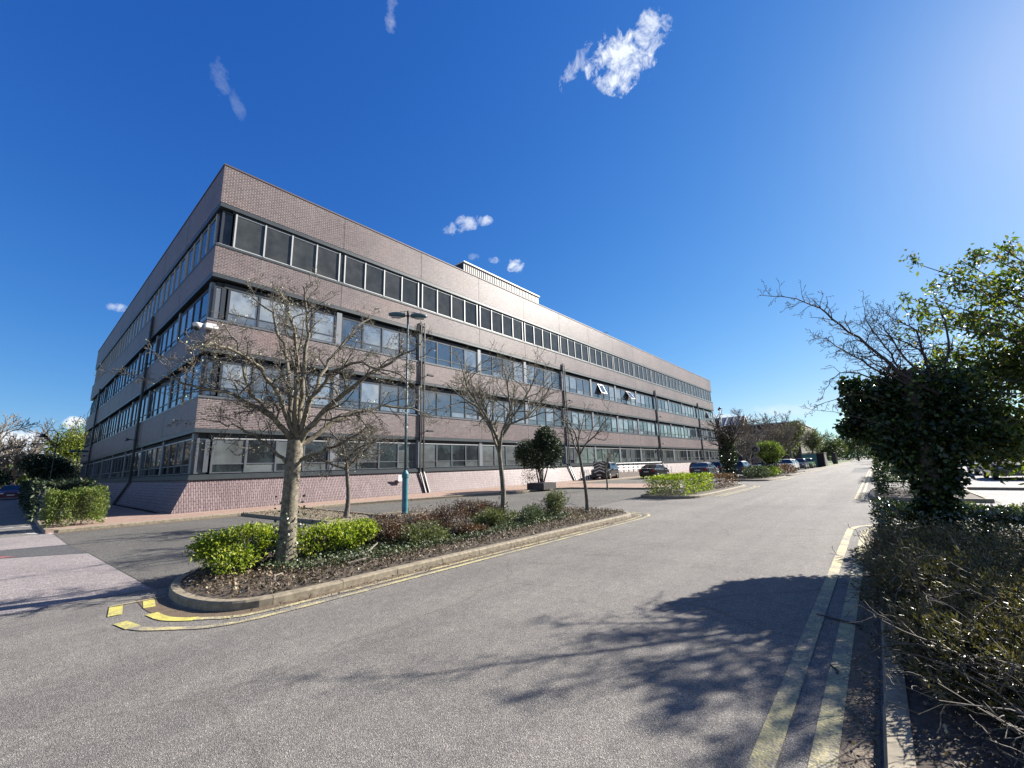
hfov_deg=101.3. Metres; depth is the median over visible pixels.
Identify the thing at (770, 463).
round bush
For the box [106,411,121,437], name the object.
window
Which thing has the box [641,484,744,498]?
kerb
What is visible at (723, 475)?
island shrub
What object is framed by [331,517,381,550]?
yellow green shrub
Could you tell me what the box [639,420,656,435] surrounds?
window
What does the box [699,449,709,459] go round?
window
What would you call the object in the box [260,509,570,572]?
ground ivy
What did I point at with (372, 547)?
fallen branch
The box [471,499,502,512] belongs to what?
red brown shrub
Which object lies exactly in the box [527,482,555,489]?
brick planter
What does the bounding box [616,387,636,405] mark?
window
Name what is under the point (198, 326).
security camera
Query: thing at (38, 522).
kerb
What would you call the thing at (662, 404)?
window
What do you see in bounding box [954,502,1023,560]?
glossy shrub
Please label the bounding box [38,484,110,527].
clipped hedge
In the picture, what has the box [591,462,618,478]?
parked car
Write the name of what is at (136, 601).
yellow line
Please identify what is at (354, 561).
fallen branch
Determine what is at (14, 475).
bare tree
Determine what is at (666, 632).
road
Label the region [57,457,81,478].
tree
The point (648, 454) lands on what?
window
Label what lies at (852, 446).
tree
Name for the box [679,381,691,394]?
window
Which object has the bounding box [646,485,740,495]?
soil
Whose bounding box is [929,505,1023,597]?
juniper shrub
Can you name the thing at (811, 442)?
tree
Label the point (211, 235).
window
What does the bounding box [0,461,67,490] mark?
wood
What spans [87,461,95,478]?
window
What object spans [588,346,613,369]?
window
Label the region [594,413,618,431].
window
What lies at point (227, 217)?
corner window
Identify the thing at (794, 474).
kerb
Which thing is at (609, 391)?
window
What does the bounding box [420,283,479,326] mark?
window
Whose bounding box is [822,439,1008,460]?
wood
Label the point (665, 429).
window
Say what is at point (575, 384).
window
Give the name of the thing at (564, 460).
window
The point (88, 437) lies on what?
window
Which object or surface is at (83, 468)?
window
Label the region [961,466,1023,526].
pale car park
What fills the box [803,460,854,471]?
kerb
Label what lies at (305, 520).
kerb
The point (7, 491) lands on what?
parked car
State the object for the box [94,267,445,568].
bare tree
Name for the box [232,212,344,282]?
window
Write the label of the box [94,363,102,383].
window
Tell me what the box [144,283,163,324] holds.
window
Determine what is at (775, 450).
round bush
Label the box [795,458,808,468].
parked car
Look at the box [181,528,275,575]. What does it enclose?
yellow green shrub
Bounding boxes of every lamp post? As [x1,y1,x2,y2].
[68,449,88,477]
[389,311,426,513]
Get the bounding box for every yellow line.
[107,605,122,616]
[109,596,164,606]
[114,621,139,628]
[129,626,173,629]
[143,599,155,607]
[146,612,197,620]
[168,512,649,629]
[194,513,641,619]
[746,525,871,767]
[807,527,875,767]
[854,471,908,502]
[860,471,871,500]
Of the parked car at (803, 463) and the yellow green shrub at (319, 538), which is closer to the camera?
the yellow green shrub at (319, 538)
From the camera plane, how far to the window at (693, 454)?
73.21 m
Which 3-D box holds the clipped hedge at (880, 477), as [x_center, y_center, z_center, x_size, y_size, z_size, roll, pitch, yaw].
[15.955,3.838,16.755,2.531,1.365,5.782,-11,-15,39]
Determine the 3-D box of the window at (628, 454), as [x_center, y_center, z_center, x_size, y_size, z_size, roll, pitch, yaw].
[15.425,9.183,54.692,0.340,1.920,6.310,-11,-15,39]
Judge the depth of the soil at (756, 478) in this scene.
32.92 m
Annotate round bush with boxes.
[754,440,785,463]
[760,455,778,471]
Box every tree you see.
[0,411,45,476]
[0,429,53,484]
[0,469,19,487]
[14,408,90,463]
[15,452,72,494]
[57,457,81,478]
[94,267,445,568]
[302,422,402,516]
[419,339,591,513]
[512,425,564,485]
[537,393,629,512]
[588,449,618,489]
[699,411,755,479]
[703,408,766,460]
[734,430,760,464]
[754,410,810,452]
[754,422,799,460]
[757,278,1023,537]
[774,417,809,458]
[798,427,833,452]
[817,432,848,461]
[832,435,868,460]
[890,231,1023,484]
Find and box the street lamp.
[39,430,57,478]
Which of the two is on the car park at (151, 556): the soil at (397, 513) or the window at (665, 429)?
the soil at (397, 513)
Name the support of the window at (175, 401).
in the office building
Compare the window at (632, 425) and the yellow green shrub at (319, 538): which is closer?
the yellow green shrub at (319, 538)
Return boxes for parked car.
[0,485,19,497]
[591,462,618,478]
[639,464,668,478]
[689,462,718,473]
[709,461,723,472]
[735,461,752,475]
[779,459,796,467]
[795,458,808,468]
[805,458,815,467]
[966,460,981,474]
[980,452,1023,479]
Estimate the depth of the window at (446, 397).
32.00 m
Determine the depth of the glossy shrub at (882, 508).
6.40 m
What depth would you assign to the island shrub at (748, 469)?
33.28 m
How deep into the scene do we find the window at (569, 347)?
47.54 m
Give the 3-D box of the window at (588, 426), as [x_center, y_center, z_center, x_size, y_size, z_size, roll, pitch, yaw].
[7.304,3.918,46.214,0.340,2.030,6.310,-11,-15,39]
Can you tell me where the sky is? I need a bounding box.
[0,0,1023,468]
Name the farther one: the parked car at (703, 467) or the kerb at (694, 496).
the parked car at (703, 467)
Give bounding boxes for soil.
[387,512,417,514]
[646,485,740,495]
[736,476,782,479]
[874,488,983,498]
[894,526,1023,767]
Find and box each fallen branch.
[338,542,377,560]
[347,557,368,563]
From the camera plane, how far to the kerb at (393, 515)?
14.77 m
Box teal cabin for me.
[800,453,827,466]
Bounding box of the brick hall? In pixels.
[713,416,818,460]
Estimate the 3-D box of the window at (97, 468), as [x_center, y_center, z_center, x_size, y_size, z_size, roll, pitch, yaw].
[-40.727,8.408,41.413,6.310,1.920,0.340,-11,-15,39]
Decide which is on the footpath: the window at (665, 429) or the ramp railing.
the ramp railing
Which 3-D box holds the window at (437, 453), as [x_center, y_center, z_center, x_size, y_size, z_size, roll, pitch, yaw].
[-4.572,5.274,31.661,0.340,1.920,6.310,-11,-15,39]
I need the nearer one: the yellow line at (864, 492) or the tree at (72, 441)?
the yellow line at (864, 492)
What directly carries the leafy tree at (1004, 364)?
on the soil at (925, 757)
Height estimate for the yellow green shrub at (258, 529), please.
0.633 m
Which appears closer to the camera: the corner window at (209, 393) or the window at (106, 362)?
the corner window at (209, 393)
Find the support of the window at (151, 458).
in the office building
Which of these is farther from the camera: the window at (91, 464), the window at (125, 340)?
the window at (91, 464)
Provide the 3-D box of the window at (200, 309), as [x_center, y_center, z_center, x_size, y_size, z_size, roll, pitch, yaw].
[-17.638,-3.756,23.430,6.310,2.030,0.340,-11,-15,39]
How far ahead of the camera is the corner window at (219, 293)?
21.39 m
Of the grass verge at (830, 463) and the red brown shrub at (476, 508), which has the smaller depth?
the red brown shrub at (476, 508)
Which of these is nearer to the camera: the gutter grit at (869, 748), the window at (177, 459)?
the gutter grit at (869, 748)
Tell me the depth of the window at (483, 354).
37.58 m
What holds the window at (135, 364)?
in the office building
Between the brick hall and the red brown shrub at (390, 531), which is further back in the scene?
the brick hall
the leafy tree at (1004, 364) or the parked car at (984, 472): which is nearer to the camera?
the leafy tree at (1004, 364)
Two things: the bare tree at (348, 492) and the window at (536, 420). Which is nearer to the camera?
the bare tree at (348, 492)
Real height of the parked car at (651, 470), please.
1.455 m
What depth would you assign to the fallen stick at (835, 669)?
3.19 m
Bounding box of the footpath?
[36,471,688,533]
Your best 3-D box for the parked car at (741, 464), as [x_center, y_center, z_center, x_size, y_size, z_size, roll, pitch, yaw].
[22.436,8.318,41.321,2.140,1.505,4.200,-11,-15,39]
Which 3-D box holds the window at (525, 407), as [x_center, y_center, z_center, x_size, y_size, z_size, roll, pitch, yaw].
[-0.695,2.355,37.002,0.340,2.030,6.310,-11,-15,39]
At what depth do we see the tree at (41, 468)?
51.18 m
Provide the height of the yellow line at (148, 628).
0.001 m
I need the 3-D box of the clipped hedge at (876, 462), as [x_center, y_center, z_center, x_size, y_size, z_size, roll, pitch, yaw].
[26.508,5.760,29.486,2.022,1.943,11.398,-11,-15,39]
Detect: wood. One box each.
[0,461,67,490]
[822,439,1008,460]
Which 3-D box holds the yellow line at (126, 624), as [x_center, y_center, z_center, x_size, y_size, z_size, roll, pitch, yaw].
[-4.325,2.703,4.712,0.355,0.001,0.130,-8,-13,30]
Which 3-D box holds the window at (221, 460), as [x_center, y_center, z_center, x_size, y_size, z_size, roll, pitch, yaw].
[-12.571,3.710,22.449,0.340,1.920,6.310,-11,-15,39]
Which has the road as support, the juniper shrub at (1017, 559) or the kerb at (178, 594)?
the kerb at (178, 594)
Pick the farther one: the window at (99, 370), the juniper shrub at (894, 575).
the window at (99, 370)
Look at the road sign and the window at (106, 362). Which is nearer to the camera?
the road sign
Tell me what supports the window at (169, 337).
in the office building
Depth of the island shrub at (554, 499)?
12.18 m
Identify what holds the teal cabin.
on the grass verge at (830, 463)
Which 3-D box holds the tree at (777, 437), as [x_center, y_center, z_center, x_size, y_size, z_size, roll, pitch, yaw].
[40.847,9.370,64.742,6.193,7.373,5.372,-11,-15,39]
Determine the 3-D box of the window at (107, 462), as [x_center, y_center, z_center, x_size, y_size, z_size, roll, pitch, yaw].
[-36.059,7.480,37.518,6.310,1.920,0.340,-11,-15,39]
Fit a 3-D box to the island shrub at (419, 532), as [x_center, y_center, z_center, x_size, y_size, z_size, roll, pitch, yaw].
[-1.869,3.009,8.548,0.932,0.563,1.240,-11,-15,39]
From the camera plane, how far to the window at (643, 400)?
60.74 m
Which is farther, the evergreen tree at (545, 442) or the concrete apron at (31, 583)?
the evergreen tree at (545, 442)
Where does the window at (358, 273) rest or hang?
in the office building
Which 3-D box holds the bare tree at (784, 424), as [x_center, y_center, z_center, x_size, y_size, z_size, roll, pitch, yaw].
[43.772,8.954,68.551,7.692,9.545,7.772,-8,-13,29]
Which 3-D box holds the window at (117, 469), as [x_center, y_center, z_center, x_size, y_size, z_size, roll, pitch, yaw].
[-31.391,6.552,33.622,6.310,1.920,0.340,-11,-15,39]
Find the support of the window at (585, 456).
in the office building
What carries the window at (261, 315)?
in the office building
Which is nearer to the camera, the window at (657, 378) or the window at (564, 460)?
the window at (564, 460)
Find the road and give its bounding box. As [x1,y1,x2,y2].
[0,458,1002,767]
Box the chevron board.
[593,461,604,479]
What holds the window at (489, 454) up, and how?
in the office building
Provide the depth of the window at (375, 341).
28.19 m
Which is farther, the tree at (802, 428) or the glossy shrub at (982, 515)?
the tree at (802, 428)
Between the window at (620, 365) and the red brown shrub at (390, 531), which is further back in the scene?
the window at (620, 365)
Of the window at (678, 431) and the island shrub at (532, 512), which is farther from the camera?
the window at (678, 431)
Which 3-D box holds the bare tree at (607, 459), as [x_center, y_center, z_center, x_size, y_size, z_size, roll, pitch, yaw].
[5.887,5.344,26.707,2.122,2.753,1.225,-3,-11,3]
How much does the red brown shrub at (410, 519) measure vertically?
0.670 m
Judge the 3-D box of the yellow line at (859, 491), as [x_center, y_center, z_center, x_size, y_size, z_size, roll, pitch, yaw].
[25.839,6.646,29.610,1.506,0.001,40.350,-11,-15,39]
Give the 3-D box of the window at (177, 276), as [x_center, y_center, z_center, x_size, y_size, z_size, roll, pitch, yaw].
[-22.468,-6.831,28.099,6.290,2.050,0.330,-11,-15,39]
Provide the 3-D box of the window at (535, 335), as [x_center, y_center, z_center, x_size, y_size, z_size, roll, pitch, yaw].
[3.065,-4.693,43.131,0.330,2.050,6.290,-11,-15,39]
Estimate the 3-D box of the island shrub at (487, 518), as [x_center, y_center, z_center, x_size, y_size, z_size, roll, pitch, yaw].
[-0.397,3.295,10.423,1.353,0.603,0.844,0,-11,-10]
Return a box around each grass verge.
[824,460,851,466]
[881,463,910,480]
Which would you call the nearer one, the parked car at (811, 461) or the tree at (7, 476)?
the tree at (7, 476)
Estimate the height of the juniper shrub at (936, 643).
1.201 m
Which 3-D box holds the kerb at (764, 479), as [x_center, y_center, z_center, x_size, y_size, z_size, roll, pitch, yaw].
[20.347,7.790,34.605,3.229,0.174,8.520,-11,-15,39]
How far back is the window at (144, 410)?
29.88 m
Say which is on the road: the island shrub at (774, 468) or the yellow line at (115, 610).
the yellow line at (115, 610)
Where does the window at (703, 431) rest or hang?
in the office building
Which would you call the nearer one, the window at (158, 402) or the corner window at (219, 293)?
the corner window at (219, 293)
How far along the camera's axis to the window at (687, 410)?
74.66 m
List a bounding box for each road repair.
[0,545,86,557]
[851,468,869,472]
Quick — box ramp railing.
[607,462,671,477]
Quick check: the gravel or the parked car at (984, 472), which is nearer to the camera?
the gravel
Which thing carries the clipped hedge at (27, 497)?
on the footpath
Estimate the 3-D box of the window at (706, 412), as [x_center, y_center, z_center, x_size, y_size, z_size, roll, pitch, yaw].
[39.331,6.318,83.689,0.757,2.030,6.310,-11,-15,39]
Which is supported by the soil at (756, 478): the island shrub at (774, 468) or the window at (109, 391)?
the island shrub at (774, 468)
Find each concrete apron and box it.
[0,534,66,550]
[0,553,151,615]
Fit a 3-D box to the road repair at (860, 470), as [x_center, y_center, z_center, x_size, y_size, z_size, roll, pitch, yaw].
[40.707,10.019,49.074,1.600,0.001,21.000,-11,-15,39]
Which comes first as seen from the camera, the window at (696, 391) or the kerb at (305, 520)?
the kerb at (305, 520)
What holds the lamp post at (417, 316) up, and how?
on the soil at (397, 513)
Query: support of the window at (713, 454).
in the office building
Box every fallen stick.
[816,613,863,626]
[830,664,838,673]
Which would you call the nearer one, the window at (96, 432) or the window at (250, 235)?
the window at (250, 235)
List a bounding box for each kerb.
[32,472,688,532]
[168,509,630,610]
[241,507,384,523]
[380,511,425,518]
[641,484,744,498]
[733,475,785,480]
[782,472,804,475]
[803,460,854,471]
[869,487,994,502]
[878,523,1019,767]
[967,487,1023,489]
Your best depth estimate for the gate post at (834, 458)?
87.83 m
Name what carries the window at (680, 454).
in the office building
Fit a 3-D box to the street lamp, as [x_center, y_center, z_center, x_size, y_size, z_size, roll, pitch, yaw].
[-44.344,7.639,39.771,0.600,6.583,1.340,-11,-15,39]
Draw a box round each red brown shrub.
[369,511,408,545]
[389,508,440,529]
[412,502,473,530]
[440,497,491,521]
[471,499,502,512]
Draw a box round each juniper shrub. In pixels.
[823,525,1023,734]
[831,523,1023,645]
[847,507,1023,590]
[878,620,1023,766]
[906,561,1023,674]
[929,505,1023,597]
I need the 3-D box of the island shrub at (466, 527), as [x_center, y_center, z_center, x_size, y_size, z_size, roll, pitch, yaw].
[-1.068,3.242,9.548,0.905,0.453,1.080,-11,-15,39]
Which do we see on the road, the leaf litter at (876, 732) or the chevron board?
the leaf litter at (876, 732)
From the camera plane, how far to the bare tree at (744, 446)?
50.97 m
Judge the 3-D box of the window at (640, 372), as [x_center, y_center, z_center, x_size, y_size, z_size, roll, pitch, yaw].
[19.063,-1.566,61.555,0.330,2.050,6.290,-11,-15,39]
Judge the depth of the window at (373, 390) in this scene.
27.51 m
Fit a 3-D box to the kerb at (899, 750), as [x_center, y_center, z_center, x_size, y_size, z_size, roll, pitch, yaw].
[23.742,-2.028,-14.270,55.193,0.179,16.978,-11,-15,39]
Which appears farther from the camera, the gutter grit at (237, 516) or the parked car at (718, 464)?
the parked car at (718, 464)
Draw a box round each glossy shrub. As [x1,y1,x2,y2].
[868,496,964,553]
[894,500,1023,542]
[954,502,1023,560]
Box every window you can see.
[79,463,86,477]
[84,429,92,447]
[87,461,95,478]
[90,397,97,414]
[92,424,101,444]
[92,458,104,478]
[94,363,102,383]
[98,387,107,408]
[98,418,110,441]
[100,455,114,478]
[101,353,110,374]
[104,378,116,403]
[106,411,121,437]
[109,338,121,365]
[110,452,127,477]
[113,367,127,395]
[117,402,134,432]
[118,325,131,355]
[123,447,144,477]
[124,353,141,386]
[130,307,145,341]
[130,391,151,426]
[137,336,159,375]
[139,441,166,476]
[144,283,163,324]
[147,376,174,418]
[155,313,182,360]
[160,433,198,475]
[161,254,186,305]
[169,355,207,407]
[177,282,215,341]
[184,212,221,278]
[193,433,209,473]
[202,355,218,395]
[208,433,334,473]
[210,282,226,319]
[216,356,338,405]
[219,210,232,245]
[224,283,341,343]
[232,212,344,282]
[335,437,418,469]
[338,375,419,413]
[341,314,420,360]
[342,253,421,307]
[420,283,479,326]
[421,387,481,419]
[421,440,482,467]
[422,336,480,372]
[478,304,524,340]
[481,351,526,382]
[482,396,527,423]
[482,442,525,465]
[523,322,559,352]
[526,363,562,389]
[528,404,564,426]
[531,444,566,463]
[559,335,589,361]
[562,372,591,395]
[564,409,594,429]
[566,445,596,463]
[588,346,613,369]
[591,380,616,401]
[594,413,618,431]
[596,446,621,461]
[612,355,633,376]
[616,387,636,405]
[618,416,639,433]
[621,447,641,461]
[633,363,651,382]
[636,392,654,408]
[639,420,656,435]
[641,447,659,461]
[651,370,666,386]
[654,397,669,411]
[656,422,672,436]
[659,448,674,460]
[665,375,679,391]
[669,401,682,414]
[671,424,685,437]
[674,449,687,460]
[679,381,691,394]
[682,404,694,417]
[684,426,696,438]
[687,449,699,459]
[691,385,701,398]
[694,407,704,419]
[696,428,707,439]
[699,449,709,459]
[701,389,711,401]
[704,410,713,421]
[706,430,715,439]
[709,450,718,459]
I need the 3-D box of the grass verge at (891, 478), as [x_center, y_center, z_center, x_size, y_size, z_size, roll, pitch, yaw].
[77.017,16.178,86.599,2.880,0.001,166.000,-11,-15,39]
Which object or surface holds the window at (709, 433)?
in the office building
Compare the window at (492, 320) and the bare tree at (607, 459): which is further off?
the window at (492, 320)
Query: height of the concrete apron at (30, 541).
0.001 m
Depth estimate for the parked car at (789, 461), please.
51.65 m
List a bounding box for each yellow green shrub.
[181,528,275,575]
[221,520,298,556]
[296,517,357,555]
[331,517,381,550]
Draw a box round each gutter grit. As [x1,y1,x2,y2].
[52,490,549,533]
[137,514,640,616]
[837,533,880,767]
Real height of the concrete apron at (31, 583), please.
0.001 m
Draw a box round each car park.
[55,467,819,588]
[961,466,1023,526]
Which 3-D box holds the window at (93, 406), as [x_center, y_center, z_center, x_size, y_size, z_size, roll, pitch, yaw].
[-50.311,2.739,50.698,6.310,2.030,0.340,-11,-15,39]
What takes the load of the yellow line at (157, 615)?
on the road
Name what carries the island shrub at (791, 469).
on the soil
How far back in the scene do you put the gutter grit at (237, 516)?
16.29 m
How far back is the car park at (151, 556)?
12.86 m
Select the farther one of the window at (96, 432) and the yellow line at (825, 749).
the window at (96, 432)
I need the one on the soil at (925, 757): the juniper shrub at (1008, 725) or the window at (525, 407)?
the juniper shrub at (1008, 725)
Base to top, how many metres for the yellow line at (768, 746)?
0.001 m
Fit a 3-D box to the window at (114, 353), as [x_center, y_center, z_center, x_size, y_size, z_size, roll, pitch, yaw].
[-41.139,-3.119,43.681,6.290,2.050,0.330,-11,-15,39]
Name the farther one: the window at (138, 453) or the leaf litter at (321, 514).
the window at (138, 453)
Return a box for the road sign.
[750,445,765,475]
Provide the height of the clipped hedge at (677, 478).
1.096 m
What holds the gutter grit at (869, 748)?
on the road
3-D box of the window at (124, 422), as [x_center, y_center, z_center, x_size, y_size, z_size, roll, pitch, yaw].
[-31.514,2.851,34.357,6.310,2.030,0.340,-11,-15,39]
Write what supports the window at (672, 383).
in the office building
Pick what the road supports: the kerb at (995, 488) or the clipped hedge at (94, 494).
the kerb at (995, 488)
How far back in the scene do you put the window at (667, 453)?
64.25 m
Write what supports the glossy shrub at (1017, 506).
on the soil at (925, 757)
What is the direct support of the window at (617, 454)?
in the office building
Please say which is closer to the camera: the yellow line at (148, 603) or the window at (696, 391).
the yellow line at (148, 603)
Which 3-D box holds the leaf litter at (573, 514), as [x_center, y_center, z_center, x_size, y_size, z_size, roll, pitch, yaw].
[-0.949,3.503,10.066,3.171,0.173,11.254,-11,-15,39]
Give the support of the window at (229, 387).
in the office building
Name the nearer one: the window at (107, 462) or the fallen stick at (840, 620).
the fallen stick at (840, 620)
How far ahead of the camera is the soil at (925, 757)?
2.26 m
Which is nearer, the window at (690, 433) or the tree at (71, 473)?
the tree at (71, 473)
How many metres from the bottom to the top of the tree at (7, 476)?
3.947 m
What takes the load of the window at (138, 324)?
in the office building
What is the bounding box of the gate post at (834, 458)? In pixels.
[831,453,837,463]
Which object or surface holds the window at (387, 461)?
in the office building
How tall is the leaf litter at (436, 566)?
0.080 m
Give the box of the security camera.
[192,322,217,340]
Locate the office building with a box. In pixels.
[79,163,719,513]
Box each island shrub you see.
[399,517,452,544]
[448,517,489,535]
[470,505,520,525]
[516,502,548,524]
[530,486,575,516]
[683,472,739,488]
[740,464,773,477]
[755,465,783,475]
[778,463,798,473]
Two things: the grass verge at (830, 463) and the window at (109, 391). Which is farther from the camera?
the grass verge at (830, 463)
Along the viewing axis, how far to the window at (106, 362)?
47.53 m
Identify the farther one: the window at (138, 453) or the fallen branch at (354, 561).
the window at (138, 453)
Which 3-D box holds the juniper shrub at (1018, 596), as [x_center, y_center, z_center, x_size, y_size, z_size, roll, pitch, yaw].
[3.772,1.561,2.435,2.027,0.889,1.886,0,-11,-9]
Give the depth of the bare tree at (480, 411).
12.98 m
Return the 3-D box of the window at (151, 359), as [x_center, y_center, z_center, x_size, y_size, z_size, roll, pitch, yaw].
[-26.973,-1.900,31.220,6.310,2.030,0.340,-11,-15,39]
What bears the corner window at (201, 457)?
in the office building
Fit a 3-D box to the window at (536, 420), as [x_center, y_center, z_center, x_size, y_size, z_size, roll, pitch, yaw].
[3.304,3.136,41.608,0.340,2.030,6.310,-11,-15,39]
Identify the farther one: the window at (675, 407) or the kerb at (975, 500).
the window at (675, 407)
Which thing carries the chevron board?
on the footpath
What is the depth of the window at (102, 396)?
46.43 m
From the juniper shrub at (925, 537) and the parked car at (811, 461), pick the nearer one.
the juniper shrub at (925, 537)
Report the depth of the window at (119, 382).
38.98 m
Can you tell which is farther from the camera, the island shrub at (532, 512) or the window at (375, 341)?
the window at (375, 341)
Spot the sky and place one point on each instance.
(639, 169)
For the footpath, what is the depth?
21.51 m
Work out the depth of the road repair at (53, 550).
9.91 m
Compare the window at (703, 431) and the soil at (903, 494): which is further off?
the window at (703, 431)
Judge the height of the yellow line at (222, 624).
0.001 m
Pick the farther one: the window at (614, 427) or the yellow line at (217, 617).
the window at (614, 427)
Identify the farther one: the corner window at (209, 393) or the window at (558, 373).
the window at (558, 373)
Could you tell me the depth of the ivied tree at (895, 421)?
6.53 m
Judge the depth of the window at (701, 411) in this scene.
79.53 m
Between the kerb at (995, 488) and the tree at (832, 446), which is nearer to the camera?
the kerb at (995, 488)
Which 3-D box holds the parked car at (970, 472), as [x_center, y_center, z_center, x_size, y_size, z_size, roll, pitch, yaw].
[34.500,5.789,30.487,2.160,1.455,4.600,-11,-15,39]
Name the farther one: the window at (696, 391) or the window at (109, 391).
the window at (696, 391)
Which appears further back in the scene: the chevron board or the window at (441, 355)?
the chevron board
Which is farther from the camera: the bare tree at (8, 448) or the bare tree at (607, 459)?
the bare tree at (8, 448)
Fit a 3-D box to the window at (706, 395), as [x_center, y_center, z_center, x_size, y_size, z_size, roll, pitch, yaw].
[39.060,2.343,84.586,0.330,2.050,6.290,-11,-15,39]
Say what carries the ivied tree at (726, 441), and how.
on the soil at (756, 478)
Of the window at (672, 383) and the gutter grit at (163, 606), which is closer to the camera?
the gutter grit at (163, 606)
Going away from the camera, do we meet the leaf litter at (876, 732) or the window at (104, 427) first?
the leaf litter at (876, 732)
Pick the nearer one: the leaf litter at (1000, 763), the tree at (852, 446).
the leaf litter at (1000, 763)
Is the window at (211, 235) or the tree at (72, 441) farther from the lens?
the tree at (72, 441)
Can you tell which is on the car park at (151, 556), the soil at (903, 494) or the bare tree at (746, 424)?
the bare tree at (746, 424)
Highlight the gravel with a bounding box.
[259,509,366,519]
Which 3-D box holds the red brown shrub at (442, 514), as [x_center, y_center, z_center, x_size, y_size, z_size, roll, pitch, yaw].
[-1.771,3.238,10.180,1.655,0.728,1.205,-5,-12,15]
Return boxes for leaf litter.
[181,507,623,597]
[216,515,643,624]
[243,507,381,522]
[841,532,880,767]
[900,530,1023,767]
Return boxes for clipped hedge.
[17,476,101,524]
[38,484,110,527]
[642,472,714,495]
[869,456,908,479]
[870,464,956,496]

